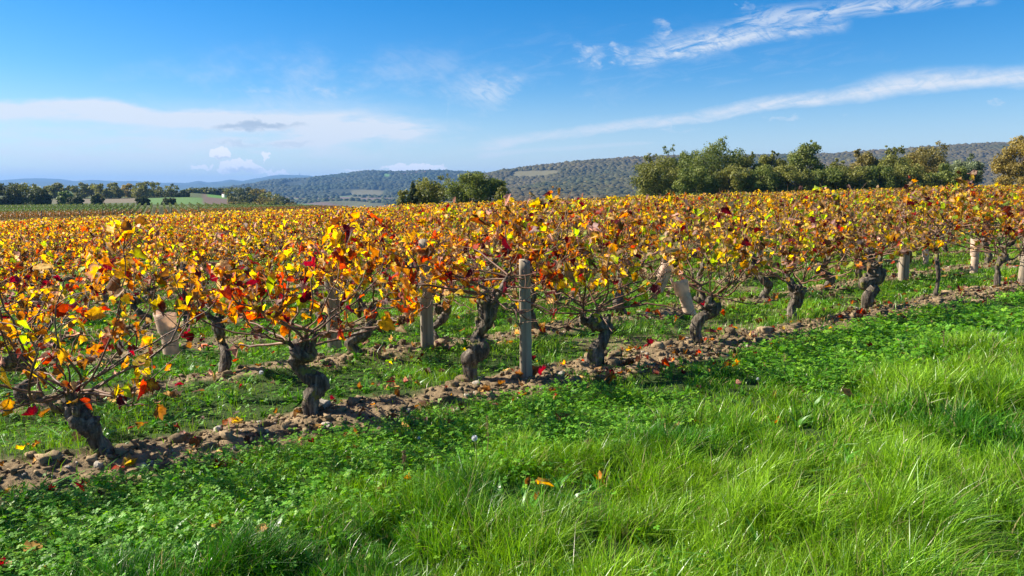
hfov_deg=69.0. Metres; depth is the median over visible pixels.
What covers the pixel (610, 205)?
grapevine
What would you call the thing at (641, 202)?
grapevine
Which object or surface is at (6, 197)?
broadleaf tree
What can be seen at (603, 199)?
grapevine
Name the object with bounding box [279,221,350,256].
grapevine
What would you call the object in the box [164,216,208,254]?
grapevine
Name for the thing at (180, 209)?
vine row
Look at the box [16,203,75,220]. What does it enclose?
vine row
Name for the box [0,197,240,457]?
grapevine
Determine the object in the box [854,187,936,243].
grapevine
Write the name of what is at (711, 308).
grapevine
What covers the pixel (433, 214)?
grapevine
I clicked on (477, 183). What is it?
broadleaf tree
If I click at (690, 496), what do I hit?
grass
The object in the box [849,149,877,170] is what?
broadleaf tree
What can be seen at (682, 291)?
vine sleeve
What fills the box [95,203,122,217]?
vine row
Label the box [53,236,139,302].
grapevine
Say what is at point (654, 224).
grapevine
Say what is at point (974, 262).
vine sleeve
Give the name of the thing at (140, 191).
broadleaf tree
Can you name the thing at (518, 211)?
grapevine
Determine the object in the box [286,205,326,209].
vine row
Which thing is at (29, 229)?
grapevine
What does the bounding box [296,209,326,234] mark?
grapevine
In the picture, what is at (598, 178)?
hillside woods
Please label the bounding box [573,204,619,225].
grapevine
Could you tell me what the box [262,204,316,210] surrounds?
vine row
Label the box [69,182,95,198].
broadleaf tree
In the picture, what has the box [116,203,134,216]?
vine row
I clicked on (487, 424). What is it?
dry stalk
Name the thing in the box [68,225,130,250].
grapevine
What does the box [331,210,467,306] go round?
grapevine
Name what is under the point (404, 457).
dry stalk
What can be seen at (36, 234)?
grapevine
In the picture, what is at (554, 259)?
grapevine
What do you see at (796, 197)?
grapevine
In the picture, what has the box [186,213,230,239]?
grapevine
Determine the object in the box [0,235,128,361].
grapevine
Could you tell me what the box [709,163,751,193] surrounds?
bushy tree
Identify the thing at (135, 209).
vine row
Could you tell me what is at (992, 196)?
grapevine
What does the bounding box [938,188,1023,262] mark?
grapevine
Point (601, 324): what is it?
grapevine
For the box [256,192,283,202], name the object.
broadleaf tree
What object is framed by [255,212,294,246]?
grapevine
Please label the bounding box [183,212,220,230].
grapevine
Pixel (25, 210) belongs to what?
vine row
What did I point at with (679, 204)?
grapevine
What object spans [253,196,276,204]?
broadleaf tree
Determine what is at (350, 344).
grapevine
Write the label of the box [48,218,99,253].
grapevine
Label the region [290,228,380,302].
grapevine
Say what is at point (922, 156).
broadleaf tree
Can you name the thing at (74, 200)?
bushy tree
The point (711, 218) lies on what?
grapevine
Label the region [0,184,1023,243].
grapevines mass
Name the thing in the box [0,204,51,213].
vine row
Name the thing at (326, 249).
grapevine
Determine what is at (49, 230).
grapevine
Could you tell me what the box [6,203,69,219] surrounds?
vine row
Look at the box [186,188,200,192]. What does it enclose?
broadleaf tree
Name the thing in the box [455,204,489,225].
grapevine
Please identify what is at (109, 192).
broadleaf tree
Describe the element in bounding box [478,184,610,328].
grapevine
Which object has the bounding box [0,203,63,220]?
vine row
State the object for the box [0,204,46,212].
vine row
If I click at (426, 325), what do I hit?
vineyard post
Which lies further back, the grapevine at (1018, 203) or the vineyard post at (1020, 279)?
the grapevine at (1018, 203)
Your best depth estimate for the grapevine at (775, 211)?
19.78 m
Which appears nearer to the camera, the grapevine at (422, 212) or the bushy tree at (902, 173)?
the grapevine at (422, 212)
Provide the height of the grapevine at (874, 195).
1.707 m
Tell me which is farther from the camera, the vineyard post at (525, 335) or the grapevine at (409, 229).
the grapevine at (409, 229)
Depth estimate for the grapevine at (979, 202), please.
21.92 m
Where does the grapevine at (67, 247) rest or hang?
on the ground at (254, 367)
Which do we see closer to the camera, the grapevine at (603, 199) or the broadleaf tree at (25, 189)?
the grapevine at (603, 199)
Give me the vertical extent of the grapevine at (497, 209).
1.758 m
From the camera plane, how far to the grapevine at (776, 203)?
16.58 m
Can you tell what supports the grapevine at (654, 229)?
on the ground at (254, 367)
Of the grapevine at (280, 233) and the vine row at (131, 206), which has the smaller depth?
the grapevine at (280, 233)
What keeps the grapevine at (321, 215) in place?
on the ground at (254, 367)
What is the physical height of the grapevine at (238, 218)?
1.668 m
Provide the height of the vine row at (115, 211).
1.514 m
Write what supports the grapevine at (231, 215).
on the ground at (254, 367)
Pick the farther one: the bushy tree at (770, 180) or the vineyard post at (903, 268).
the bushy tree at (770, 180)
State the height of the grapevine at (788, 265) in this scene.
1.607 m
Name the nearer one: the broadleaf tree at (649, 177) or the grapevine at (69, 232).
the grapevine at (69, 232)
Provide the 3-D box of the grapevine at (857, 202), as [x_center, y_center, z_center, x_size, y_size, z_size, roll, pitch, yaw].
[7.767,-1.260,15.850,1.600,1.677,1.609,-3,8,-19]
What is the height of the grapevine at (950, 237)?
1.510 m
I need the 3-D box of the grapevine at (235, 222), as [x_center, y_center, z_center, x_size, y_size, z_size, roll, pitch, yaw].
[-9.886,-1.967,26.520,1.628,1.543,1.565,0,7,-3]
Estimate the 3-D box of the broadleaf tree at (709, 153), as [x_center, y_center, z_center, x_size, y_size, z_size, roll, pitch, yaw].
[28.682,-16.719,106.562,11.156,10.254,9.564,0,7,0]
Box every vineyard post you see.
[180,261,190,329]
[323,259,341,352]
[419,239,433,348]
[519,259,531,376]
[898,233,909,281]
[1017,239,1023,282]
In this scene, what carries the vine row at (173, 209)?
on the ground at (254, 367)
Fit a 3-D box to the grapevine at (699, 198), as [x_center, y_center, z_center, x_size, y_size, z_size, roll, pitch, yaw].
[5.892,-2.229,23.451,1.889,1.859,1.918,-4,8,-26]
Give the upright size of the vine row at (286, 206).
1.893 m
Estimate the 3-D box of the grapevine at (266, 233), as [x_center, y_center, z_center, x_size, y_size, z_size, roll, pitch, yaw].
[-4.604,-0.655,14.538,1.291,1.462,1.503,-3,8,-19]
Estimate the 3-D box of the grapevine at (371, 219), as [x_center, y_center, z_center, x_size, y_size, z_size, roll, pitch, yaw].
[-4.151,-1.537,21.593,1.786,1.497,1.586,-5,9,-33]
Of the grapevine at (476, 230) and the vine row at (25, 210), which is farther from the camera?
the vine row at (25, 210)
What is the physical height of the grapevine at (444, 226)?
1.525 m
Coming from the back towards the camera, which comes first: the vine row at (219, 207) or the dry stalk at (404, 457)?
the vine row at (219, 207)
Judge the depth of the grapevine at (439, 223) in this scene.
16.03 m
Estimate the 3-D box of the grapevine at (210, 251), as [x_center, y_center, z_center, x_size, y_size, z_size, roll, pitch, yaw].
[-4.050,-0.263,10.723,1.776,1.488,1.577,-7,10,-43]
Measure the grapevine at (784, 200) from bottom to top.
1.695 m
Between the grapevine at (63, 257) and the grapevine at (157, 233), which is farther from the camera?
the grapevine at (63, 257)
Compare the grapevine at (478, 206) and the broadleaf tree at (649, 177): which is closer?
the grapevine at (478, 206)
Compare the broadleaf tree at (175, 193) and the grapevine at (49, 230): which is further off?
the broadleaf tree at (175, 193)
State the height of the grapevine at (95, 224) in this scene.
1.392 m
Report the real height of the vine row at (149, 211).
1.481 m
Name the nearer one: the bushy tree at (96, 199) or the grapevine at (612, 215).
the grapevine at (612, 215)
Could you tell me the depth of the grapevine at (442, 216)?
19.00 m
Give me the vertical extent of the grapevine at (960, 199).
1.830 m
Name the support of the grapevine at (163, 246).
on the ground at (254, 367)
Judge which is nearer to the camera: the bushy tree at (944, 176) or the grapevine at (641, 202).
the grapevine at (641, 202)
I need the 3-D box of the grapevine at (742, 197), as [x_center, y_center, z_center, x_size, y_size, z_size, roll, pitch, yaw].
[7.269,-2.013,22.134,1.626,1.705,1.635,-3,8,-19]
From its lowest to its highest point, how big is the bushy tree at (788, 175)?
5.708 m
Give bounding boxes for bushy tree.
[55,190,73,204]
[65,196,84,204]
[90,194,104,204]
[135,195,150,204]
[161,198,176,204]
[395,190,412,205]
[494,186,512,199]
[671,166,714,195]
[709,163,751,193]
[744,164,782,192]
[775,163,814,192]
[804,165,843,190]
[834,165,878,190]
[857,164,899,188]
[889,163,935,187]
[925,163,967,187]
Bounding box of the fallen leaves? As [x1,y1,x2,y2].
[0,242,1023,570]
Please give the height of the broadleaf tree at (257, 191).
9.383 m
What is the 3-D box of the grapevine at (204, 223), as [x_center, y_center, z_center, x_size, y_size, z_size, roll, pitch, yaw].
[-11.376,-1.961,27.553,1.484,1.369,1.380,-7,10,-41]
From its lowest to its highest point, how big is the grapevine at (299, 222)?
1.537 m
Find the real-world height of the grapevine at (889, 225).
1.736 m
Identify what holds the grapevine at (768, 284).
on the ground at (254, 367)
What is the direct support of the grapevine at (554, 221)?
on the ground at (254, 367)
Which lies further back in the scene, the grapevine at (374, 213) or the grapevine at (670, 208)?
the grapevine at (374, 213)
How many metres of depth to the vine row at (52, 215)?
140.90 m
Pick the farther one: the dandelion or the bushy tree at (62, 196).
the bushy tree at (62, 196)
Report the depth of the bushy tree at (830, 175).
98.85 m
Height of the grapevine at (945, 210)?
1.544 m
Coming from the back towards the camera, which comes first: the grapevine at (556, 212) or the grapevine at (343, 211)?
the grapevine at (343, 211)
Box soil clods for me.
[0,234,1023,501]
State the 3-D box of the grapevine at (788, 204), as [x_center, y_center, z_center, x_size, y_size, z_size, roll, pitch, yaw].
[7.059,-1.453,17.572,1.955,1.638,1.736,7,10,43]
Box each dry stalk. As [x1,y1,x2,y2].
[401,450,406,472]
[485,415,489,459]
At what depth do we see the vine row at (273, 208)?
151.13 m
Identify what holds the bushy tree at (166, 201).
on the ground at (254, 367)
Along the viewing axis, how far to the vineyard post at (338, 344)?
8.00 m
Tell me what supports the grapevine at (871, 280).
on the ground at (254, 367)
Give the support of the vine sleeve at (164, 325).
on the ground at (254, 367)
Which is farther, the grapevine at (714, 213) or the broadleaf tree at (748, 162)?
the broadleaf tree at (748, 162)
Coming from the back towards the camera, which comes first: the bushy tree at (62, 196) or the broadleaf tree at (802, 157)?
the bushy tree at (62, 196)
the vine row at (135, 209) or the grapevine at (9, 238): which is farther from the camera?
the vine row at (135, 209)
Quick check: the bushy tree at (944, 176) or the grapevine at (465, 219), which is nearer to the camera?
the grapevine at (465, 219)
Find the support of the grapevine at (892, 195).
on the ground at (254, 367)
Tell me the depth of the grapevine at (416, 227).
18.13 m
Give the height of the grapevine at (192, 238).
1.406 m
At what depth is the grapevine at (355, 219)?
23.07 m
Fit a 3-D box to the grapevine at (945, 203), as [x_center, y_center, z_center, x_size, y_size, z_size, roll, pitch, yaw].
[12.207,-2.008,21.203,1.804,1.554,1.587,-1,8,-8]
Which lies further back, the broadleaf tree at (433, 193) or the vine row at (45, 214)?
the vine row at (45, 214)
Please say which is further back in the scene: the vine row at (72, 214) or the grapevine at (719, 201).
the vine row at (72, 214)
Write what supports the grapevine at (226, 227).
on the ground at (254, 367)
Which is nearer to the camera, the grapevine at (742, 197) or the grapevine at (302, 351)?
the grapevine at (302, 351)
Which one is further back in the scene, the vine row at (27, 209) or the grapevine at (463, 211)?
the vine row at (27, 209)
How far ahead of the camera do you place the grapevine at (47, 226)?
29.51 m
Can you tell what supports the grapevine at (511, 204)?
on the ground at (254, 367)
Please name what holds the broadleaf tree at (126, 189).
on the ground at (254, 367)
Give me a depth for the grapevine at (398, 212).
29.81 m
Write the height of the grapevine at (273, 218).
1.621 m
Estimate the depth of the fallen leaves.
6.67 m
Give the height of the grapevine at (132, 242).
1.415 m
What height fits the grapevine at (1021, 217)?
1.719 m
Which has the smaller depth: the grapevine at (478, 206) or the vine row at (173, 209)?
the grapevine at (478, 206)
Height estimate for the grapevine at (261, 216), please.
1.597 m
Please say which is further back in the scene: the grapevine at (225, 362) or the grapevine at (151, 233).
the grapevine at (151, 233)
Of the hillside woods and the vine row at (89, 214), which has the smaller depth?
the vine row at (89, 214)
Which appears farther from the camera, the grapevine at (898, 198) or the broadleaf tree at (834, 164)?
the broadleaf tree at (834, 164)
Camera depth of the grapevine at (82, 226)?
26.95 m
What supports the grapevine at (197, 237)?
on the ground at (254, 367)
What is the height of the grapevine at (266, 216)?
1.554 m
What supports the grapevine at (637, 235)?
on the ground at (254, 367)
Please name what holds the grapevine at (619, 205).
on the ground at (254, 367)
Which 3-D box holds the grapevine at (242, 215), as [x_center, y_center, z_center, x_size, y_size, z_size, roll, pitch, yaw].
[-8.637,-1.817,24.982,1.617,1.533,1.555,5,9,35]
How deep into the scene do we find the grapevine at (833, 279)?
11.92 m
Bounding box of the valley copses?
[281,187,450,204]
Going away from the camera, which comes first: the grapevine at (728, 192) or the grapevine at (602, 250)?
the grapevine at (602, 250)
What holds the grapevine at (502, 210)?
on the ground at (254, 367)
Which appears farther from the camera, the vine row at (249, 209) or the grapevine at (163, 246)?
the vine row at (249, 209)
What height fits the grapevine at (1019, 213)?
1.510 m
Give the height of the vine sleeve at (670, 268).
0.323 m
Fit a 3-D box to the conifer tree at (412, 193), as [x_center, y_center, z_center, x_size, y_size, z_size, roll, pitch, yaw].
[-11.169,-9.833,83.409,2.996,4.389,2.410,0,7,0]
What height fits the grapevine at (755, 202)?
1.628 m
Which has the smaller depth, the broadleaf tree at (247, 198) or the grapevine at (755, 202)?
the grapevine at (755, 202)
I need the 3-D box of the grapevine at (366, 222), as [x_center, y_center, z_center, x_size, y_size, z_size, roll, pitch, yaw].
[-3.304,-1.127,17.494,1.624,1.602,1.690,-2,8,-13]
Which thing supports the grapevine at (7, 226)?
on the ground at (254, 367)
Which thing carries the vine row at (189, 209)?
on the ground at (254, 367)
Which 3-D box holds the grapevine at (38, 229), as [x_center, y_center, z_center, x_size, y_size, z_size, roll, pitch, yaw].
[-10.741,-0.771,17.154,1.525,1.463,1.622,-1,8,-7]
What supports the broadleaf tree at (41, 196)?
on the ground at (254, 367)
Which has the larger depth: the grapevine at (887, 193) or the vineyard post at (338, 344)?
the grapevine at (887, 193)
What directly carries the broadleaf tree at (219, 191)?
on the ground at (254, 367)
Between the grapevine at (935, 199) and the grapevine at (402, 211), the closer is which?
the grapevine at (935, 199)
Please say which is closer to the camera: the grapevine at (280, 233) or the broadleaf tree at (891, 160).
the grapevine at (280, 233)
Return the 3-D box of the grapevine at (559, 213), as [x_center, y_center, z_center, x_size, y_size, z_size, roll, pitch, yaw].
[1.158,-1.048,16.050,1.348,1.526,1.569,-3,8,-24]
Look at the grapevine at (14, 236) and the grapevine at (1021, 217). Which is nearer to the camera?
the grapevine at (1021, 217)
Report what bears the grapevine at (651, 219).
on the ground at (254, 367)
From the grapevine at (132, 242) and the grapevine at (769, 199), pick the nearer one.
the grapevine at (769, 199)
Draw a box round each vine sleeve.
[153,310,179,354]
[651,259,673,292]
[670,278,695,314]
[922,248,929,264]
[969,238,981,273]
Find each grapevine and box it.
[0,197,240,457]
[0,220,27,234]
[0,222,20,257]
[0,224,92,298]
[0,226,24,266]
[0,230,58,296]
[0,230,66,281]
[0,232,75,296]
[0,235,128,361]
[0,236,107,341]
[0,277,104,405]
[3,224,65,265]
[4,227,18,237]
[5,223,84,279]
[9,224,56,258]
[12,219,57,234]
[13,233,73,269]
[26,221,68,242]
[30,220,67,235]
[32,211,133,283]
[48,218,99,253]
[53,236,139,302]
[58,222,97,258]
[65,223,142,274]
[68,220,101,236]
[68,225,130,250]
[71,235,195,328]
[72,219,104,243]
[74,228,122,241]
[79,222,146,257]
[82,223,213,309]
[92,221,136,256]
[122,220,174,263]
[129,222,193,271]
[130,214,185,261]
[134,223,214,273]
[146,225,206,270]
[146,248,296,371]
[147,218,188,259]
[154,211,424,416]
[155,222,248,290]
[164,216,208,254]
[167,219,294,310]
[171,217,223,241]
[180,219,280,282]
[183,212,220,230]
[183,224,218,243]
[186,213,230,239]
[186,217,221,237]
[201,217,283,274]
[204,220,253,270]
[212,211,259,237]
[213,212,257,231]
[216,211,249,221]
[223,212,278,253]
[227,213,271,234]
[237,212,281,260]
[245,217,306,271]
[246,211,279,243]
[250,214,310,263]
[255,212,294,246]
[255,232,375,330]
[259,214,366,294]
[263,214,325,257]
[272,214,321,233]
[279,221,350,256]
[280,206,304,223]
[283,227,443,355]
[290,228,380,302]
[295,215,323,236]
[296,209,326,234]
[298,206,361,239]
[310,223,369,271]
[312,206,348,230]
[330,208,379,247]
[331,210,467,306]
[336,208,380,249]
[342,210,397,239]
[342,210,404,266]
[349,206,393,228]
[354,221,417,287]
[370,203,472,294]
[372,215,600,380]
[373,215,510,340]
[375,209,443,271]
[376,210,409,235]
[384,209,418,226]
[385,211,417,253]
[386,202,421,223]
[392,206,424,231]
[393,210,432,265]
[406,213,433,231]
[411,205,459,232]
[414,205,487,263]
[420,206,458,247]
[434,197,570,307]
[436,207,485,269]
[440,213,484,234]
[447,197,535,287]
[447,200,498,249]
[449,201,476,217]
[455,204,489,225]
[456,208,491,229]
[470,203,563,269]
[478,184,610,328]
[482,210,544,265]
[485,202,513,231]
[489,203,531,217]
[492,209,553,226]
[495,188,719,365]
[521,214,611,299]
[523,203,609,278]
[528,201,597,262]
[531,207,582,234]
[537,206,598,267]
[545,187,705,315]
[570,194,645,264]
[571,194,678,292]
[571,195,630,257]
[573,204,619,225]
[589,205,652,275]
[597,206,619,223]
[609,199,648,229]
[610,189,800,343]
[621,208,666,248]
[622,198,661,211]
[624,202,709,262]
[631,191,697,261]
[637,198,688,234]
[645,196,672,217]
[651,202,697,235]
[663,203,743,281]
[667,193,743,255]
[671,189,720,218]
[681,199,745,266]
[685,186,834,297]
[693,196,743,224]
[697,192,739,213]
[700,194,794,276]
[706,197,766,243]
[711,189,745,205]
[713,195,882,322]
[721,187,801,256]
[734,191,778,238]
[739,190,809,249]
[759,187,836,264]
[760,191,802,226]
[762,192,847,252]
[775,191,828,246]
[778,197,885,284]
[789,192,889,265]
[797,184,948,308]
[810,188,880,251]
[812,184,934,279]
[826,185,901,247]
[831,189,910,255]
[852,190,960,269]
[854,170,1012,295]
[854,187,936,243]
[855,187,899,213]
[865,192,911,227]
[876,188,918,198]
[880,192,964,255]
[893,185,956,233]
[912,197,985,253]
[918,185,955,234]
[926,183,991,232]
[927,191,967,238]
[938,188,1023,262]
[942,180,1023,286]
[951,189,1001,238]
[953,191,1023,248]
[975,182,1023,246]
[978,186,1023,258]
[997,183,1023,221]
[1003,193,1023,226]
[1010,208,1023,234]
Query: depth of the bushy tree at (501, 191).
79.22 m
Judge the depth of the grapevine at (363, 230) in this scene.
13.79 m
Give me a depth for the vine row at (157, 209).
137.84 m
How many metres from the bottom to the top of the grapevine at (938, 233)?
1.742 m
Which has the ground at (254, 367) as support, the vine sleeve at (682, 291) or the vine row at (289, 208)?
the vine row at (289, 208)
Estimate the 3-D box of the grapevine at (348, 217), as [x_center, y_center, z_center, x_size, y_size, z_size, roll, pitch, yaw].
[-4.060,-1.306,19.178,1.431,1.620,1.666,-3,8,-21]
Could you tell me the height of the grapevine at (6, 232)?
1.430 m
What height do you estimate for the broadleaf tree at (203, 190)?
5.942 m
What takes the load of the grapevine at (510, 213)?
on the ground at (254, 367)
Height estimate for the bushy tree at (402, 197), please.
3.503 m
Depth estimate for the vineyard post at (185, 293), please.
9.65 m
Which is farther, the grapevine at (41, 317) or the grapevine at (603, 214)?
the grapevine at (603, 214)
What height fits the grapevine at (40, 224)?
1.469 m
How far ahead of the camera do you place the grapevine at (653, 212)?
20.41 m
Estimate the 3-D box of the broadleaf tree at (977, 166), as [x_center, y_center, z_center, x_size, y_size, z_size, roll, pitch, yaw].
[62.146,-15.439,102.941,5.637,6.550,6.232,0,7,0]
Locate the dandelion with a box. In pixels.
[472,435,477,466]
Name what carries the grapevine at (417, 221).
on the ground at (254, 367)
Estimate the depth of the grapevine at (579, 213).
18.03 m
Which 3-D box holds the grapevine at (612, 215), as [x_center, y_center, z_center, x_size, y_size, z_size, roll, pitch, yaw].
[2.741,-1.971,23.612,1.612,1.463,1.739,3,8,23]
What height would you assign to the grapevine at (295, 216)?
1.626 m
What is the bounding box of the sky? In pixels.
[0,0,1023,182]
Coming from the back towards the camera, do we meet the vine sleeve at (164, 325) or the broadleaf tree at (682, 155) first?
the broadleaf tree at (682, 155)
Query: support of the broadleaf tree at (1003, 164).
on the ground at (254, 367)
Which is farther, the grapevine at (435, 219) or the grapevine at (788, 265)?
the grapevine at (435, 219)
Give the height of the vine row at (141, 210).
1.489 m
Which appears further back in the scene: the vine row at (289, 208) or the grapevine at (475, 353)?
the vine row at (289, 208)
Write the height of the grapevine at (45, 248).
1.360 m
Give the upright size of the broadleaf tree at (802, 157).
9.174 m
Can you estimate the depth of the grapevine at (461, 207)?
31.59 m
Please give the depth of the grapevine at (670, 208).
22.81 m
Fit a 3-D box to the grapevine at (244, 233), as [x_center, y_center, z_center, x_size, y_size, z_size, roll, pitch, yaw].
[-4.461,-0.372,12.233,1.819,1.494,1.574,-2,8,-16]
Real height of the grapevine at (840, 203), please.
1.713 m
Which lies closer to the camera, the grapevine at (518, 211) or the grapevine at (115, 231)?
the grapevine at (518, 211)
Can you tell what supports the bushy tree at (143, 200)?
on the ground at (254, 367)
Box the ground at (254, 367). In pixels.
[0,157,1023,575]
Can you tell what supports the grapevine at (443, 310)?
on the ground at (254, 367)
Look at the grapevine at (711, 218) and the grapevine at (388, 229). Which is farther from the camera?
the grapevine at (711, 218)
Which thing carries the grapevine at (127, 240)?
on the ground at (254, 367)
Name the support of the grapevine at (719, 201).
on the ground at (254, 367)
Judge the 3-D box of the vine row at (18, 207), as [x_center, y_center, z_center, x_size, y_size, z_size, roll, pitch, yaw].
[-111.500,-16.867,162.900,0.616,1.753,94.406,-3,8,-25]
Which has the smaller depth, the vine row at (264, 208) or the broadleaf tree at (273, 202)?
the vine row at (264, 208)
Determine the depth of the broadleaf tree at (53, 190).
393.92 m
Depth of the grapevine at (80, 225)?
28.58 m
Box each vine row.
[0,203,57,215]
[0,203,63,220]
[0,204,34,210]
[0,204,40,211]
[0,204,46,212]
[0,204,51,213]
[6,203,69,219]
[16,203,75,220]
[26,203,81,219]
[36,204,86,219]
[46,203,93,218]
[56,203,99,218]
[66,203,104,217]
[76,203,110,217]
[86,203,116,217]
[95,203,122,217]
[105,203,128,216]
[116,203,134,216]
[125,203,140,215]
[135,203,146,214]
[145,203,152,215]
[155,202,158,215]
[163,202,167,212]
[169,202,177,213]
[175,202,187,214]
[180,202,197,213]
[188,202,210,212]
[196,202,223,213]
[204,203,235,211]
[212,203,247,211]
[220,203,259,210]
[229,203,270,211]
[237,203,282,210]
[247,204,294,210]
[254,204,305,210]
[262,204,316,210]
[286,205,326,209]
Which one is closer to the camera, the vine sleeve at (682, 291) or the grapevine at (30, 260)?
the vine sleeve at (682, 291)
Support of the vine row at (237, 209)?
on the ground at (254, 367)
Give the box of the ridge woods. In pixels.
[191,169,485,196]
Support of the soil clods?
on the ground at (254, 367)
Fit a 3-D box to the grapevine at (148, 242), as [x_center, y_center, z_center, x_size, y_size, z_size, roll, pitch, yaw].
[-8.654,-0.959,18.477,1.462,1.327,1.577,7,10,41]
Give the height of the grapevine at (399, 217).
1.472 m
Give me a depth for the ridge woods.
2826.39 m
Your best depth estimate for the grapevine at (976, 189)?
24.68 m
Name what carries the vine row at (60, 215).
on the ground at (254, 367)
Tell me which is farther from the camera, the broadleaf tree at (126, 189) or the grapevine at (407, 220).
the broadleaf tree at (126, 189)
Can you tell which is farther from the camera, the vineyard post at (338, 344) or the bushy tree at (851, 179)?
the bushy tree at (851, 179)
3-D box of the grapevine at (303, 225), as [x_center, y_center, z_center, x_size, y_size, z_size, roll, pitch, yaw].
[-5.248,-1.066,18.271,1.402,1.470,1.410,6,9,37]
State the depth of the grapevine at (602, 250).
14.19 m
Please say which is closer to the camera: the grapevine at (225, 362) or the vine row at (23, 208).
the grapevine at (225, 362)
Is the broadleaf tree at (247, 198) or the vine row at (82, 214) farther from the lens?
the broadleaf tree at (247, 198)
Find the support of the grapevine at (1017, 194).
on the ground at (254, 367)
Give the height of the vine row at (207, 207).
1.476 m
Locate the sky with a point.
(161, 91)
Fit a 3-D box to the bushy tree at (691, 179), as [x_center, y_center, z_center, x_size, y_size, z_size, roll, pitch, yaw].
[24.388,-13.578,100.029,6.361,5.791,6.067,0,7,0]
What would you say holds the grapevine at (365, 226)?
on the ground at (254, 367)
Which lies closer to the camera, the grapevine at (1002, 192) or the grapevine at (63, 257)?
the grapevine at (63, 257)
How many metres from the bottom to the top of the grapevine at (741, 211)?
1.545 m
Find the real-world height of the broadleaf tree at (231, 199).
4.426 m
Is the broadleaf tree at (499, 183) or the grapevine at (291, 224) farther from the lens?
the broadleaf tree at (499, 183)
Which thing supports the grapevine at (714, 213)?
on the ground at (254, 367)
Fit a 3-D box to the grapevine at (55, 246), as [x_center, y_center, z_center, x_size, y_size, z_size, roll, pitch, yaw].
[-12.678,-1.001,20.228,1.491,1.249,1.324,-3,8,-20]
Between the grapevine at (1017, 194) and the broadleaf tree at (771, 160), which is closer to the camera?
the grapevine at (1017, 194)
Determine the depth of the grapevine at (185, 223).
23.49 m
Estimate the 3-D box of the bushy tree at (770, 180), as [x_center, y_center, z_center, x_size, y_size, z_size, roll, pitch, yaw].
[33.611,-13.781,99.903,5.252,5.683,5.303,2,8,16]
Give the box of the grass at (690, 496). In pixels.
[0,214,1023,575]
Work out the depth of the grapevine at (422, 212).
14.47 m
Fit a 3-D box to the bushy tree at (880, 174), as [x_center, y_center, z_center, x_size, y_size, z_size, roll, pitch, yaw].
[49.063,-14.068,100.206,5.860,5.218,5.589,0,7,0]
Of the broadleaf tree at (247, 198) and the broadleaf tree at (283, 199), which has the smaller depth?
the broadleaf tree at (247, 198)
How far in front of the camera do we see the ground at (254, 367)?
6.44 m
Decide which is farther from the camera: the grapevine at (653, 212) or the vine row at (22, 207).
the vine row at (22, 207)
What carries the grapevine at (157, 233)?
on the ground at (254, 367)
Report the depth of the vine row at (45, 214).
142.63 m
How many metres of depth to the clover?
4.89 m
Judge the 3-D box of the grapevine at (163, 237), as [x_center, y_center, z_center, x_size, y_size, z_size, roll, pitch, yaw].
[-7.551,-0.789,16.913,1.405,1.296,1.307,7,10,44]
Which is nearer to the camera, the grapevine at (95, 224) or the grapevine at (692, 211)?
the grapevine at (692, 211)
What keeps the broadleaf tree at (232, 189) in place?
on the ground at (254, 367)
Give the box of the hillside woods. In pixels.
[455,142,1021,202]
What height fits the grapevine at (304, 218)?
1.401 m
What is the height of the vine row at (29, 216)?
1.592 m
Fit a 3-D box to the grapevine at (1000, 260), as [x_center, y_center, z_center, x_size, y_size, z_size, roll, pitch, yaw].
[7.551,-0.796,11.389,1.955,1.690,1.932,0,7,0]
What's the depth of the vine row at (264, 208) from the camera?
146.53 m
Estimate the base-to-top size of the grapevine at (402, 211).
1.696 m
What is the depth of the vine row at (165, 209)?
145.75 m
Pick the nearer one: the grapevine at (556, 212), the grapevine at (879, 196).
the grapevine at (556, 212)
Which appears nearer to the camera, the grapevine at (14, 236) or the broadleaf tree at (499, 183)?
the grapevine at (14, 236)
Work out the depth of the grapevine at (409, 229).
19.81 m
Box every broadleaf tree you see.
[0,182,24,205]
[5,182,43,204]
[26,188,52,204]
[45,183,70,197]
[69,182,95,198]
[92,182,124,198]
[119,183,132,196]
[130,181,179,197]
[169,189,190,196]
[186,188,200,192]
[199,187,215,194]
[213,188,227,194]
[223,187,244,196]
[227,195,245,201]
[235,187,255,198]
[238,194,264,202]
[249,188,271,200]
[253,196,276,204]
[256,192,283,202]
[264,200,284,204]
[275,197,293,204]
[414,174,449,204]
[441,171,496,203]
[487,178,508,202]
[629,153,680,196]
[660,144,700,194]
[677,136,748,190]
[734,151,763,191]
[758,150,788,173]
[785,140,829,188]
[822,158,851,190]
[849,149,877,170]
[869,145,912,183]
[904,140,950,186]
[937,153,986,186]
[989,135,1023,185]
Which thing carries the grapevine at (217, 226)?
on the ground at (254, 367)
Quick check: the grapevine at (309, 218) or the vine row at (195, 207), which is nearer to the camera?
the grapevine at (309, 218)
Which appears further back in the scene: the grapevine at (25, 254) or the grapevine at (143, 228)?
the grapevine at (143, 228)
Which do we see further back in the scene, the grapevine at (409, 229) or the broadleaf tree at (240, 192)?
the broadleaf tree at (240, 192)
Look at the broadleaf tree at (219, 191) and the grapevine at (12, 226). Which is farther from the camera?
the broadleaf tree at (219, 191)
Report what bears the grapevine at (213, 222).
on the ground at (254, 367)
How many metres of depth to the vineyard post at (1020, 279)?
11.82 m
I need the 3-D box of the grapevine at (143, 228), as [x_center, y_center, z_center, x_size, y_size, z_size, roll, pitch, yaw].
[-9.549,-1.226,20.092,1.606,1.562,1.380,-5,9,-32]
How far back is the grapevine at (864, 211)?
15.23 m
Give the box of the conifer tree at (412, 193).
[407,181,418,204]
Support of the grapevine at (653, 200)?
on the ground at (254, 367)
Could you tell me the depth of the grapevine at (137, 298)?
9.84 m
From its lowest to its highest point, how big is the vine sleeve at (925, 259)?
0.362 m
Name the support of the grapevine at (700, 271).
on the ground at (254, 367)
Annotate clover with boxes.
[0,272,1023,575]

